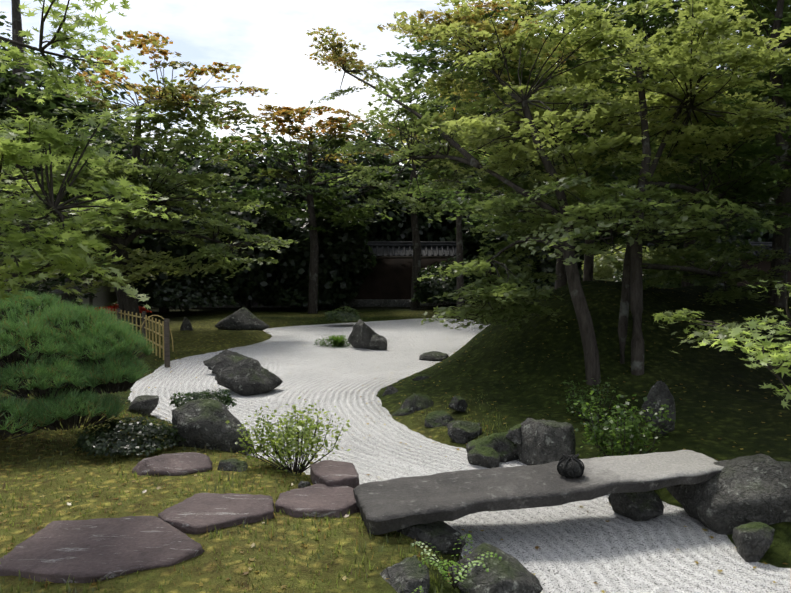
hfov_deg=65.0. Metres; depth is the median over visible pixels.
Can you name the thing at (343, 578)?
fallen leaves
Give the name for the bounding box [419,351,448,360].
shore rock
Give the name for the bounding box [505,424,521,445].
shore rock
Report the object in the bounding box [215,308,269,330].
rock
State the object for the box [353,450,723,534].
stone slab bridge
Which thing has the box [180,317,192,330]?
small upright rock
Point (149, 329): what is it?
bamboo fence
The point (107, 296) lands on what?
pavilion walls
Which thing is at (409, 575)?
rock
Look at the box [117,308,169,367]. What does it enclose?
bamboo fence posts
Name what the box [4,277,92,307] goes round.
timber pavilion
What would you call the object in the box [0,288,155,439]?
pine tree
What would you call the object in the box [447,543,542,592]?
rock
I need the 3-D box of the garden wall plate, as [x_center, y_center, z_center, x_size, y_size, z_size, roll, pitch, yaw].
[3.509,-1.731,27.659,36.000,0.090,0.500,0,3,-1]
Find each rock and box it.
[127,395,158,416]
[132,452,212,475]
[170,399,253,453]
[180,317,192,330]
[203,349,260,373]
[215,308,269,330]
[215,357,282,395]
[217,458,247,471]
[348,319,378,348]
[369,334,386,349]
[380,554,429,592]
[382,385,397,395]
[392,393,433,415]
[396,521,465,553]
[412,374,431,380]
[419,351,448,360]
[424,410,454,427]
[447,420,481,443]
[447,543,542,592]
[448,395,467,411]
[466,432,518,462]
[467,444,499,467]
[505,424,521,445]
[517,418,575,464]
[608,490,663,520]
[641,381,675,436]
[666,453,790,534]
[732,522,774,561]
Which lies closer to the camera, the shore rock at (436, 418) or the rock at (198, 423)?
the rock at (198, 423)
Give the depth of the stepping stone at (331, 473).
4.61 m
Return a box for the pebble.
[298,481,310,487]
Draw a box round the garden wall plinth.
[143,299,466,307]
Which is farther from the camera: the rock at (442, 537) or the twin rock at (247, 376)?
the twin rock at (247, 376)
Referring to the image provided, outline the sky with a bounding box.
[0,0,788,171]
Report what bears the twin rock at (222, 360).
on the gravel bed
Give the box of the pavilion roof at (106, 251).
[0,221,129,253]
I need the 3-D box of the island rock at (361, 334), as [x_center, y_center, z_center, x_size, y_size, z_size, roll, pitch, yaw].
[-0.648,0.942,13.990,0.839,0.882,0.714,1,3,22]
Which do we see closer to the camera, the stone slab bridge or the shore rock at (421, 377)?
the stone slab bridge
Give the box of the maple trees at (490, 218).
[0,0,790,385]
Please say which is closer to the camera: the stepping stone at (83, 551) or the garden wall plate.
the stepping stone at (83, 551)
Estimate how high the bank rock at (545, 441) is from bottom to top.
0.453 m
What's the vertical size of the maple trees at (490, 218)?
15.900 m
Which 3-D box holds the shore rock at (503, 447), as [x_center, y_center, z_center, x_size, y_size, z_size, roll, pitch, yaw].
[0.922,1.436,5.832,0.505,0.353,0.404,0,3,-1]
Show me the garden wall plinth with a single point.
(379, 303)
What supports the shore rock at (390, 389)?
on the ground at (702, 374)
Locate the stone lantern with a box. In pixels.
[50,278,83,306]
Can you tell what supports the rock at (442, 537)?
on the ground at (702, 374)
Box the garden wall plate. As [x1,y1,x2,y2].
[359,256,790,258]
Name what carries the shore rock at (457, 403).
on the ground at (702, 374)
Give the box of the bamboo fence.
[101,307,173,359]
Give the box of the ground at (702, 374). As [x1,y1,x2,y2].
[0,278,790,592]
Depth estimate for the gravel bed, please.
5.72 m
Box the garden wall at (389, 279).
[202,259,790,298]
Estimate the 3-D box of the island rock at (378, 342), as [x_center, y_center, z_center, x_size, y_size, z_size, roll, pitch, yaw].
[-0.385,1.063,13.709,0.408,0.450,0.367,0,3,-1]
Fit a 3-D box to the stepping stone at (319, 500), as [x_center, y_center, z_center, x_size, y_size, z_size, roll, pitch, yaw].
[-0.505,1.417,4.250,0.603,0.110,0.489,0,3,-1]
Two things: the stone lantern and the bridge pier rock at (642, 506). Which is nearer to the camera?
the bridge pier rock at (642, 506)
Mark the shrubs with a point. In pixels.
(436, 285)
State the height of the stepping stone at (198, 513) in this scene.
0.110 m
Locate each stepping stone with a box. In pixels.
[0,516,204,582]
[158,493,273,534]
[275,483,359,517]
[310,460,359,488]
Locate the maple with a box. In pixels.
[0,0,790,409]
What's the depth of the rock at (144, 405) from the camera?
7.39 m
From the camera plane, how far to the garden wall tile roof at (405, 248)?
27.45 m
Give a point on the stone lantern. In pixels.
(66, 296)
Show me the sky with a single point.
(270, 42)
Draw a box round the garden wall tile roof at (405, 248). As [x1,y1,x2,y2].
[188,241,790,256]
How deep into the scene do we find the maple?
4.24 m
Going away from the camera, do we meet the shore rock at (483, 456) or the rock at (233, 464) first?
the rock at (233, 464)
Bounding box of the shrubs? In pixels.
[5,245,716,592]
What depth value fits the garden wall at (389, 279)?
27.47 m
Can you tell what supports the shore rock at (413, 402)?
on the ground at (702, 374)
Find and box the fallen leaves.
[0,282,790,592]
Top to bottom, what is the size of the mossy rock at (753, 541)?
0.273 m
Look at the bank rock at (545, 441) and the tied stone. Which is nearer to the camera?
the tied stone
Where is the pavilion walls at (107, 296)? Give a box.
[0,255,117,307]
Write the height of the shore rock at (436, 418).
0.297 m
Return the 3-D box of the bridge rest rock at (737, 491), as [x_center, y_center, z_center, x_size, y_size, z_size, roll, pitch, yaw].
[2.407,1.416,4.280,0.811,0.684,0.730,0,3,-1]
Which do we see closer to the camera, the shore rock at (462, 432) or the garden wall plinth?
the shore rock at (462, 432)
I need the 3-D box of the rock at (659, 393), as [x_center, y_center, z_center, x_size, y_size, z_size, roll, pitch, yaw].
[2.447,1.039,5.782,0.294,0.528,0.241,1,3,28]
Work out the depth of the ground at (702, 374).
6.52 m
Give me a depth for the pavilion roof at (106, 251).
21.47 m
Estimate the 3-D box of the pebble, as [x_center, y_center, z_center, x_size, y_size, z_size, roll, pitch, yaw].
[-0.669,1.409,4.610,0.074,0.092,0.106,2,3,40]
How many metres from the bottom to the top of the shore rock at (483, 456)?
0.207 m
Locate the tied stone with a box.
[557,454,584,478]
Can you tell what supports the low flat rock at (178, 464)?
on the ground at (702, 374)
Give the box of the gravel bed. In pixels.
[128,318,790,592]

